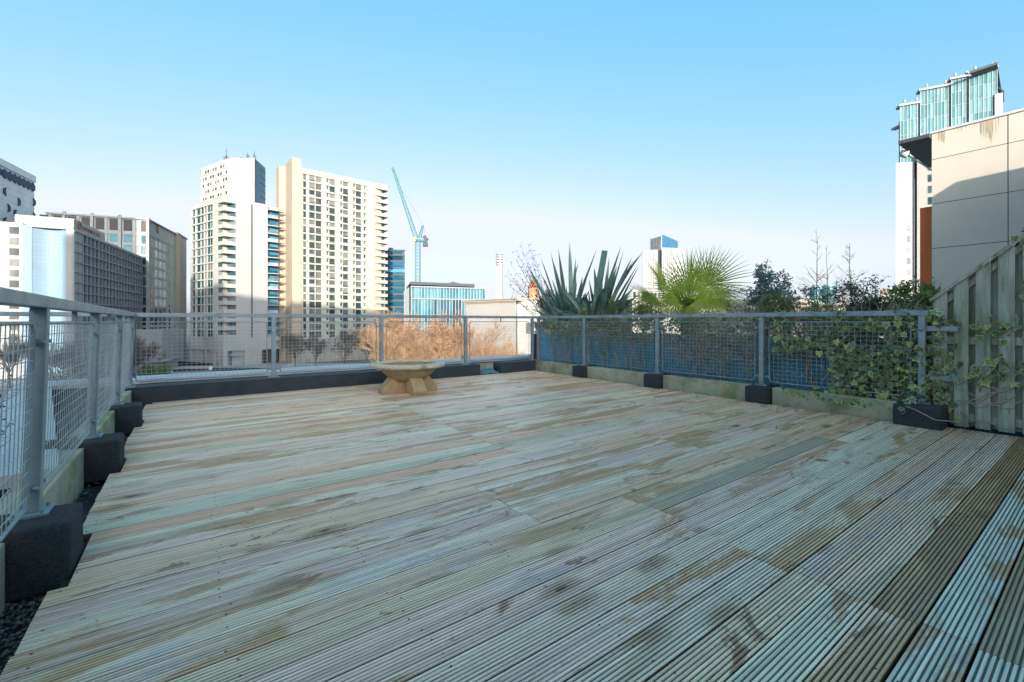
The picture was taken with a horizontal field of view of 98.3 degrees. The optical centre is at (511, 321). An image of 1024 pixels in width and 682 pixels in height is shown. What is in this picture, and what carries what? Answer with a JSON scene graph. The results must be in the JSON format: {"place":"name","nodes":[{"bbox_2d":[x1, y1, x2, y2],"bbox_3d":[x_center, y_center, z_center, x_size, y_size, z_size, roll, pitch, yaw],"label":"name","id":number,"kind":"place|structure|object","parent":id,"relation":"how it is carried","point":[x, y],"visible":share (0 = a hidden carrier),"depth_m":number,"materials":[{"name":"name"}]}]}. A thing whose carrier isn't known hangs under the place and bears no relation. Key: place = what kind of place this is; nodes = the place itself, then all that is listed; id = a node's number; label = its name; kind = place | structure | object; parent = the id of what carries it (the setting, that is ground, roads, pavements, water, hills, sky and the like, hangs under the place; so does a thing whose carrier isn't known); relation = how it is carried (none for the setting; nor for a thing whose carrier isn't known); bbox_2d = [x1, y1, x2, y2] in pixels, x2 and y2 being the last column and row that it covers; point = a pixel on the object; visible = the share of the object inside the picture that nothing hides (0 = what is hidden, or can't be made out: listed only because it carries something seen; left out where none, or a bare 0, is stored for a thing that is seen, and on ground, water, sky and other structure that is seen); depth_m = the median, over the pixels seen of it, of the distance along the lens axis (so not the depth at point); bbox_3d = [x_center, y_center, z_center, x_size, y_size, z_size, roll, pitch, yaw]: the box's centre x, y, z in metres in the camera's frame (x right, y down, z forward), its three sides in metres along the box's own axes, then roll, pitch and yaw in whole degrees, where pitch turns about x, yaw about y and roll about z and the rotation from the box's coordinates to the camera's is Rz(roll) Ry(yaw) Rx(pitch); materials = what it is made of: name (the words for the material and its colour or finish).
{"place":"outdoors","nodes":[
{"label":"outdoors","id":0,"kind":"place"},
{"bbox_2d":[0,158,35,221],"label":"hexagon building","id":1,"kind":"structure","parent":0,"point":[17,187],"depth_m":176.48,"materials":[{"name":"concrete"}]},
{"bbox_2d":[0,214,142,378],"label":"hotel","id":2,"kind":"structure","parent":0,"point":[71,259],"depth_m":129.64,"materials":[{"name":"white glass"}]},
{"bbox_2d":[0,363,306,404],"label":"plaza","id":3,"kind":"structure","parent":0,"point":[263,365],"depth_m":152.96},
{"bbox_2d":[0,336,27,388],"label":"bare tree","id":4,"kind":"object","parent":3,"relation":"on","point":[15,355],"visible":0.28,"depth_m":99.29,"materials":[{"name":"grey plant"}]},
{"bbox_2d":[48,342,86,380],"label":"bare tree","id":5,"kind":"object","parent":3,"relation":"on","point":[63,362],"visible":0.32,"depth_m":84.81,"materials":[{"name":"grey plant"}]},
{"bbox_2d":[72,340,137,377],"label":"bare tree","id":6,"kind":"object","parent":3,"relation":"on","point":[102,352],"visible":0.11,"depth_m":89.23,"materials":[{"name":"grey plant"}]},
{"bbox_2d":[84,335,149,367],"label":"bare tree","id":7,"kind":"object","parent":3,"relation":"on","point":[137,353],"visible":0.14,"depth_m":95.61,"materials":[{"name":"grey plant"}]},
{"bbox_2d":[133,335,167,375],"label":"bare tree","id":8,"kind":"object","parent":3,"relation":"on","point":[142,350],"visible":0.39,"depth_m":98.13,"materials":[{"name":"grey plant"}]},
{"bbox_2d":[138,364,170,375],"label":"shrub","id":9,"kind":"object","parent":3,"relation":"on","point":[158,369],"visible":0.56,"depth_m":123.12,"materials":[{"name":"green plant"}]},
{"bbox_2d":[134,328,183,375],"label":"white kiosk","id":10,"kind":"object","parent":3,"relation":"on","point":[172,347],"visible":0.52,"depth_m":140.91,"materials":[{"name":"grey glass"}]},
{"bbox_2d":[171,366,213,369],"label":"planter wall","id":11,"kind":"structure","parent":3,"relation":"on","point":[183,367],"depth_m":148.28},
{"bbox_2d":[178,361,212,365],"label":"hedge","id":12,"kind":"object","parent":3,"relation":"on","point":[182,363],"visible":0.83,"depth_m":151.58,"materials":[{"name":"green plant"}]},
{"bbox_2d":[270,329,306,366],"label":"bare tree","id":13,"kind":"object","parent":3,"relation":"on","point":[291,339],"visible":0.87,"depth_m":137.50,"materials":[{"name":"grey plant"}]},
{"bbox_2d":[298,332,331,365],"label":"bare tree","id":14,"kind":"object","parent":3,"relation":"on","point":[311,346],"visible":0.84,"depth_m":137.59,"materials":[{"name":"grey plant"}]},
{"bbox_2d":[287,363,360,365],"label":"planter wall","id":15,"kind":"structure","parent":3,"relation":"on","point":[304,364],"depth_m":158.00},
{"bbox_2d":[327,327,365,363],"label":"bare tree","id":16,"kind":"object","parent":3,"relation":"on","point":[344,340],"visible":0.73,"depth_m":135.94,"materials":[{"name":"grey plant"}]},
{"bbox_2d":[400,312,448,358],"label":"bare tree","id":17,"kind":"object","parent":3,"relation":"on","point":[418,331],"visible":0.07,"depth_m":92.76,"materials":[{"name":"orange plant"}]},
{"bbox_2d":[133,368,268,375],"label":"road","id":18,"kind":"structure","parent":0,"point":[207,369],"depth_m":146.43,"materials":[{"name":"asphalt"}]},
{"bbox_2d":[201,149,265,203],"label":"office tower","id":19,"kind":"structure","parent":0,"point":[241,178],"depth_m":252.73,"materials":[{"name":"white concrete"}]},
{"bbox_2d":[0,323,516,381],"bbox_3d":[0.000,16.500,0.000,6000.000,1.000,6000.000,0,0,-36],"label":"city ground","id":20,"kind":"structure","parent":0,"point":[186,356],"depth_m":180.71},
{"bbox_2d":[40,211,180,328],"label":"stone hotel","id":21,"kind":"structure","parent":20,"relation":"on","point":[154,245],"depth_m":194.58,"materials":[{"name":"beige stone"}]},
{"bbox_2d":[175,232,187,349],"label":"glazed block","id":22,"kind":"structure","parent":20,"relation":"on","point":[183,239],"depth_m":245.94,"materials":[{"name":"grey glass"}]},
{"bbox_2d":[188,196,284,365],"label":"apartment tower","id":23,"kind":"structure","parent":20,"relation":"on","point":[234,251],"depth_m":163.21,"materials":[{"name":"concrete"}]},
{"bbox_2d":[262,349,277,362],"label":"shop window","id":24,"kind":"structure","parent":23,"relation":"in","point":[264,351],"depth_m":170.36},
{"bbox_2d":[342,307,424,360],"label":"bare tree","id":25,"kind":"object","parent":20,"relation":"on","point":[389,332],"visible":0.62,"depth_m":78.75,"materials":[{"name":"orange plant"}]},
{"bbox_2d":[362,310,429,362],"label":"bare tree","id":26,"kind":"object","parent":20,"relation":"on","point":[404,338],"visible":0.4,"depth_m":80.78,"materials":[{"name":"orange plant"}]},
{"bbox_2d":[392,167,428,281],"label":"tower crane","id":27,"kind":"object","parent":20,"relation":"on","point":[424,241],"visible":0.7,"depth_m":228.79,"materials":[{"name":"green paint"}]},
{"bbox_2d":[416,320,459,358],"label":"bare tree","id":28,"kind":"object","parent":20,"relation":"on","point":[440,338],"visible":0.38,"depth_m":84.74,"materials":[{"name":"orange plant"}]},
{"bbox_2d":[421,309,478,357],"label":"bare tree","id":29,"kind":"object","parent":20,"relation":"on","point":[449,330],"visible":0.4,"depth_m":86.84,"materials":[{"name":"orange plant"}]},
{"bbox_2d":[435,313,513,357],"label":"bare tree","id":30,"kind":"object","parent":20,"relation":"on","point":[472,341],"visible":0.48,"depth_m":85.11,"materials":[{"name":"orange plant"}]},
{"bbox_2d":[527,280,537,297],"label":"brick turret","id":31,"kind":"object","parent":20,"relation":"on","point":[531,292],"visible":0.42,"depth_m":198.35,"materials":[{"name":"brown"}]},
{"bbox_2d":[643,249,661,290],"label":"office block","id":32,"kind":"structure","parent":20,"relation":"on","point":[649,256],"depth_m":430.43,"materials":[{"name":"concrete"}]},
{"bbox_2d":[662,247,684,296],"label":"office block","id":33,"kind":"structure","parent":20,"relation":"on","point":[667,257],"depth_m":426.94,"materials":[{"name":"concrete"}]},
{"bbox_2d":[891,62,1004,300],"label":"glass topped tower","id":34,"kind":"structure","parent":20,"relation":"on","point":[971,95],"depth_m":116.57,"materials":[{"name":"glass"}]},
{"bbox_2d":[276,157,387,362],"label":"apartment tower","id":35,"kind":"structure","parent":0,"point":[334,248],"depth_m":176.46,"materials":[{"name":"concrete"}]},
{"bbox_2d":[385,248,405,346],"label":"dark office block","id":36,"kind":"structure","parent":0,"point":[396,272],"depth_m":250.92,"materials":[{"name":"blue glass"}]},
{"bbox_2d":[394,344,432,359],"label":"bare tree","id":37,"kind":"object","parent":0,"point":[405,356],"visible":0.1,"depth_m":60.90,"materials":[{"name":"orange plant"}]},
{"bbox_2d":[410,336,460,359],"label":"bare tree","id":38,"kind":"object","parent":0,"point":[432,354],"visible":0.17,"depth_m":63.37,"materials":[{"name":"orange plant"}]},
{"bbox_2d":[404,282,484,357],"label":"glass hall","id":39,"kind":"structure","parent":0,"point":[426,298],"depth_m":151.71,"materials":[{"name":"glass"}]},
{"bbox_2d":[457,343,497,357],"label":"bare tree","id":40,"kind":"object","parent":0,"point":[487,353],"visible":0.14,"depth_m":74.32,"materials":[{"name":"beige plant"}]},
{"bbox_2d":[496,252,503,297],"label":"telecom tower","id":41,"kind":"structure","parent":0,"point":[499,279],"depth_m":516.77,"materials":[{"name":"concrete"}]},
{"bbox_2d":[462,297,550,356],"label":"stone hall","id":42,"kind":"structure","parent":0,"point":[491,307],"depth_m":100.15,"materials":[{"name":"beige stone"}]},
{"bbox_2d":[487,338,527,355],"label":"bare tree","id":43,"kind":"object","parent":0,"point":[510,348],"visible":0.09,"depth_m":78.46,"materials":[{"name":"beige plant"}]},
{"bbox_2d":[0,403,1021,681],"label":"roof surface","id":44,"kind":"object","parent":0,"point":[60,433],"depth_m":2.78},
{"bbox_2d":[0,543,4,620],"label":"timber kerb","id":45,"kind":"structure","parent":44,"relation":"on","point":[2,576],"depth_m":1.63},
{"bbox_2d":[0,385,57,499],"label":"parapet coping","id":46,"kind":"object","parent":44,"relation":"on","point":[11,445],"visible":0.26,"depth_m":3.04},
{"bbox_2d":[0,502,82,603],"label":"rubber block","id":47,"kind":"structure","parent":44,"relation":"on","point":[42,555],"depth_m":1.73,"materials":[{"name":"rubber"}]},
{"bbox_2d":[0,448,83,514],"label":"timber kerb","id":48,"kind":"structure","parent":44,"relation":"on","point":[65,485],"depth_m":2.48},
{"bbox_2d":[0,434,130,675],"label":"gravel","id":49,"kind":"structure","parent":44,"relation":"on","point":[18,615],"depth_m":1.60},
{"bbox_2d":[45,432,123,483],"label":"rubber block","id":50,"kind":"structure","parent":44,"relation":"on","point":[103,456],"depth_m":2.96,"materials":[{"name":"rubber"}]},
{"bbox_2d":[68,411,114,437],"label":"timber kerb","id":51,"kind":"structure","parent":44,"relation":"on","point":[106,424],"depth_m":3.73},
{"bbox_2d":[78,402,142,434],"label":"rubber block","id":52,"kind":"structure","parent":44,"relation":"on","point":[128,418],"depth_m":4.17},
{"bbox_2d":[0,287,135,542],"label":"railing","id":53,"kind":"object","parent":52,"relation":"on","point":[35,399],"visible":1,"depth_m":2.03,"materials":[{"name":"metal"}]},
{"bbox_2d":[106,391,130,403],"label":"timber kerb","id":54,"kind":"structure","parent":44,"relation":"on","point":[125,396],"depth_m":4.95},
{"bbox_2d":[14,354,529,406],"bbox_3d":[-2.108,0.950,8.728,10.350,0.300,0.640,0,0,-36],"label":"parapet coping","id":55,"kind":"object","parent":44,"relation":"on","point":[242,372],"visible":0.1,"depth_m":6.91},
{"bbox_2d":[128,363,479,408],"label":"black kerb","id":56,"kind":"structure","parent":44,"relation":"on","point":[145,394],"depth_m":6.18,"materials":[{"name":"rubber"}]},
{"bbox_2d":[0,311,534,390],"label":"railing","id":57,"kind":"object","parent":56,"relation":"on","point":[273,327],"visible":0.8,"depth_m":6.43,"materials":[{"name":"metal"}]},
{"bbox_2d":[474,362,492,374],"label":"timber kerb","id":58,"kind":"structure","parent":44,"relation":"on","point":[486,365],"depth_m":8.60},
{"bbox_2d":[0,371,1023,681],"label":"deck","id":59,"kind":"structure","parent":44,"relation":"on","point":[528,527],"depth_m":1.98,"materials":[{"name":"wood"}]},
{"bbox_2d":[370,359,445,395],"bbox_3d":[-1.476,0.791,6.319,1.046,0.416,1.046,0,0,-36],"label":"stone bowl","id":60,"kind":"object","parent":59,"relation":"on","point":[412,377],"visible":1,"depth_m":6.07,"materials":[{"name":"stone"}]},
{"bbox_2d":[480,368,498,373],"bbox_3d":[-0.461,0.930,8.460,0.360,0.119,0.250,0,0,-36],"label":"plastic sheet","id":61,"kind":"object","parent":59,"relation":"on","point":[487,370],"visible":0.93,"depth_m":8.40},
{"bbox_2d":[493,360,534,373],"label":"black kerb","id":62,"kind":"structure","parent":44,"relation":"on","point":[512,366],"depth_m":8.72,"materials":[{"name":"rubber"}]},
{"bbox_2d":[535,360,578,375],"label":"timber kerb","id":63,"kind":"structure","parent":44,"relation":"on","point":[554,367],"depth_m":8.59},
{"bbox_2d":[535,310,957,404],"bbox_3d":[2.333,0.347,6.657,0.120,0.906,6.230,0,0,-36],"label":"railing","id":64,"kind":"object","parent":63,"relation":"on","point":[922,331],"visible":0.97,"depth_m":5.54,"materials":[{"name":"metal"}]},
{"bbox_2d":[534,320,572,340],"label":"ivy","id":65,"kind":"object","parent":64,"relation":"attached to","point":[551,325],"visible":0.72,"depth_m":8.95,"materials":[{"name":"green plant"}]},
{"bbox_2d":[771,309,957,421],"bbox_3d":[3.742,0.391,4.810,0.716,1.041,1.687,0,0,-36],"label":"ivy","id":66,"kind":"object","parent":64,"relation":"attached to","point":[890,353],"visible":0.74,"depth_m":4.63,"materials":[{"name":"green plant"}]},
{"bbox_2d":[535,306,605,364],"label":"twiggy hedge","id":67,"kind":"object","parent":44,"relation":"on","point":[565,346],"visible":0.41,"depth_m":8.96,"materials":[{"name":"brown plant"}]},
{"bbox_2d":[549,322,593,364],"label":"ivy","id":68,"kind":"object","parent":67,"relation":"attached to","point":[567,325],"visible":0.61,"depth_m":8.55,"materials":[{"name":"green plant"}]},
{"bbox_2d":[572,364,595,377],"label":"rubber block","id":69,"kind":"structure","parent":44,"relation":"on","point":[579,371],"depth_m":7.89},
{"bbox_2d":[587,366,650,385],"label":"timber kerb","id":70,"kind":"structure","parent":44,"relation":"on","point":[632,377],"depth_m":7.32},
{"bbox_2d":[586,302,675,371],"bbox_3d":[1.987,0.434,7.604,0.467,1.561,1.887,0,0,-36],"label":"twiggy hedge","id":71,"kind":"object","parent":44,"relation":"on","point":[604,338],"visible":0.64,"depth_m":7.58,"materials":[{"name":"green plant"}]},
{"bbox_2d":[592,317,767,364],"bbox_3d":[2.420,0.263,6.958,0.396,0.703,2.959,0,0,-36],"label":"ivy","id":72,"kind":"object","parent":71,"relation":"attached to","point":[685,324],"visible":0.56,"depth_m":6.51,"materials":[{"name":"green plant"}]},
{"bbox_2d":[644,372,672,388],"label":"rubber block","id":73,"kind":"structure","parent":44,"relation":"on","point":[651,380],"depth_m":6.63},
{"bbox_2d":[663,375,751,400],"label":"timber kerb","id":74,"kind":"structure","parent":44,"relation":"on","point":[723,389],"depth_m":6.06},
{"bbox_2d":[659,295,786,383],"bbox_3d":[2.884,0.379,6.367,0.467,1.478,1.970,0,0,-36],"label":"twiggy hedge","id":75,"kind":"object","parent":44,"relation":"on","point":[716,341],"visible":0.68,"depth_m":6.27,"materials":[{"name":"green plant"}]},
{"bbox_2d":[745,384,780,404],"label":"rubber block","id":76,"kind":"structure","parent":44,"relation":"on","point":[758,394],"depth_m":5.40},
{"bbox_2d":[534,330,1023,437],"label":"blue wall","id":77,"kind":"structure","parent":44,"relation":"on","point":[790,377],"depth_m":6.76,"materials":[{"name":"blue painted wall"}]},
{"bbox_2d":[507,245,553,326],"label":"dry shrub","id":78,"kind":"object","parent":77,"relation":"on","point":[538,293],"visible":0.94,"depth_m":10.91,"materials":[{"name":"purple plant"}]},
{"bbox_2d":[528,239,595,330],"bbox_3d":[1.152,-0.782,10.127,1.694,2.164,2.468,0,0,-36],"label":"flax plant","id":79,"kind":"object","parent":77,"relation":"on","point":[560,300],"visible":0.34,"depth_m":9.90,"materials":[{"name":"green plant"}]},
{"bbox_2d":[549,247,642,331],"bbox_3d":[1.889,-0.577,9.045,1.796,1.761,2.082,0,0,-16],"label":"flax plant","id":80,"kind":"object","parent":77,"relation":"on","point":[597,299],"visible":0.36,"depth_m":8.84,"materials":[{"name":"green plant"}]},
{"bbox_2d":[592,296,624,331],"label":"shrub","id":81,"kind":"object","parent":77,"relation":"on","point":[613,310],"visible":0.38,"depth_m":8.37,"materials":[{"name":"green plant"}]},
{"bbox_2d":[630,300,669,331],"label":"shrub","id":82,"kind":"object","parent":77,"relation":"on","point":[640,306],"visible":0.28,"depth_m":7.69,"materials":[{"name":"green plant"}]},
{"bbox_2d":[622,246,754,333],"bbox_3d":[2.916,-0.502,7.553,1.761,1.564,2.258,0,0,-12],"label":"fan palm","id":83,"kind":"object","parent":77,"relation":"on","point":[675,294],"visible":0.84,"depth_m":7.05,"materials":[{"name":"green plant"}]},
{"bbox_2d":[734,259,795,330],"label":"shrub","id":84,"kind":"object","parent":77,"relation":"on","point":[764,283],"visible":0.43,"depth_m":6.37,"materials":[{"name":"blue plant"}]},
{"bbox_2d":[737,286,802,338],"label":"shrub","id":85,"kind":"object","parent":77,"relation":"on","point":[767,306],"visible":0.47,"depth_m":6.04,"materials":[{"name":"green plant"}]},
{"bbox_2d":[770,273,821,335],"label":"shrub","id":86,"kind":"object","parent":77,"relation":"on","point":[787,283],"visible":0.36,"depth_m":6.18,"materials":[{"name":"plant"}]},
{"bbox_2d":[765,284,862,335],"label":"shrub","id":87,"kind":"object","parent":77,"relation":"on","point":[816,303],"visible":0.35,"depth_m":5.61,"materials":[{"name":"green plant"}]},
{"bbox_2d":[815,273,903,338],"bbox_3d":[4.100,-0.136,5.210,0.899,0.841,0.618,0,0,12],"label":"shrub","id":88,"kind":"object","parent":77,"relation":"on","point":[872,300],"visible":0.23,"depth_m":5.24,"materials":[{"name":"green plant"}]},
{"bbox_2d":[828,270,897,337],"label":"shrub","id":89,"kind":"object","parent":77,"relation":"on","point":[856,295],"visible":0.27,"depth_m":5.32,"materials":[{"name":"green plant"}]},
{"bbox_2d":[869,290,932,338],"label":"shrub","id":90,"kind":"object","parent":77,"relation":"on","point":[917,301],"visible":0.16,"depth_m":4.78,"materials":[{"name":"green plant"}]},
{"bbox_2d":[881,275,948,337],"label":"shrub","id":91,"kind":"object","parent":77,"relation":"on","point":[907,289],"visible":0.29,"depth_m":4.95,"materials":[{"name":"green plant"}]},
{"bbox_2d":[772,387,897,421],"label":"timber kerb","id":92,"kind":"structure","parent":44,"relation":"on","point":[878,410],"depth_m":4.84,"materials":[{"name":"wood"}]},
{"bbox_2d":[781,385,922,413],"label":"ivy","id":93,"kind":"object","parent":92,"relation":"on","point":[912,399],"visible":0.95,"depth_m":4.73,"materials":[{"name":"green plant"}]},
{"bbox_2d":[751,295,966,429],"bbox_3d":[3.831,0.377,5.071,0.480,1.473,2.093,0,0,-36],"label":"twiggy hedge","id":94,"kind":"object","parent":44,"relation":"on","point":[818,348],"visible":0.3,"depth_m":5.25,"materials":[{"name":"green plant"}]},
{"bbox_2d":[893,400,951,430],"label":"rubber block","id":95,"kind":"structure","parent":44,"relation":"on","point":[912,417],"depth_m":4.17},
{"bbox_2d":[928,234,1023,433],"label":"wooden fence","id":96,"kind":"object","parent":44,"relation":"on","point":[989,286],"visible":0.86,"depth_m":4.03,"materials":[{"name":"wood"}]},
{"bbox_2d":[929,280,1023,429],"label":"ivy","id":97,"kind":"object","parent":96,"relation":"attached to","point":[991,362],"visible":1,"depth_m":4.03,"materials":[{"name":"green plant"}]},
{"bbox_2d":[1010,227,1023,244],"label":"ivy","id":98,"kind":"object","parent":96,"relation":"attached to","point":[1015,238],"visible":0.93,"depth_m":3.85,"materials":[{"name":"green plant"}]},
{"bbox_2d":[0,0,1023,323],"label":"sky","id":99,"kind":"structure","parent":0,"point":[750,128],"materials":[{"name":"blue"}]},
{"bbox_2d":[632,290,679,333],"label":"city block","id":100,"kind":"structure","parent":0,"point":[654,291],"depth_m":183.76,"materials":[{"name":"beige concrete"}]},
{"bbox_2d":[650,235,677,249],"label":"glass skyscraper","id":101,"kind":"structure","parent":0,"point":[659,242],"depth_m":492.15,"materials":[{"name":"blue glass"}]},
{"bbox_2d":[727,299,754,335],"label":"city block","id":102,"kind":"structure","parent":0,"point":[740,309],"depth_m":190.00,"materials":[{"name":"stone"}]},
{"bbox_2d":[535,371,1016,437],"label":"leaf litter","id":103,"kind":"object","parent":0,"point":[785,410],"visible":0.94,"depth_m":5.08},
{"bbox_2d":[771,300,818,335],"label":"city block","id":104,"kind":"structure","parent":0,"point":[803,301],"depth_m":261.38,"materials":[{"name":"beige stone"}]},
{"bbox_2d":[797,231,833,309],"bbox_3d":[7.915,-0.696,11.516,1.153,3.395,0.929,0,0,-36],"label":"sapling","id":105,"kind":"object","parent":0,"point":[816,276],"visible":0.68,"depth_m":11.50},
{"bbox_2d":[822,284,835,302],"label":"round block","id":106,"kind":"structure","parent":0,"point":[824,286],"depth_m":426.35,"materials":[{"name":"teal glass"}]},
{"bbox_2d":[815,250,845,305],"bbox_3d":[8.874,-0.569,12.416,0.987,3.140,0.657,0,0,-20],"label":"sapling","id":107,"kind":"object","parent":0,"point":[827,280],"visible":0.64,"depth_m":12.48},
{"bbox_2d":[832,243,867,307],"bbox_3d":[7.997,-0.422,10.523,0.853,2.846,0.575,0,0,5],"label":"sapling","id":108,"kind":"object","parent":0,"point":[849,269],"visible":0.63,"depth_m":10.51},
{"bbox_2d":[898,108,1023,290],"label":"cream building","id":109,"kind":"structure","parent":0,"point":[971,217],"depth_m":17.56,"materials":[{"name":"grey"}]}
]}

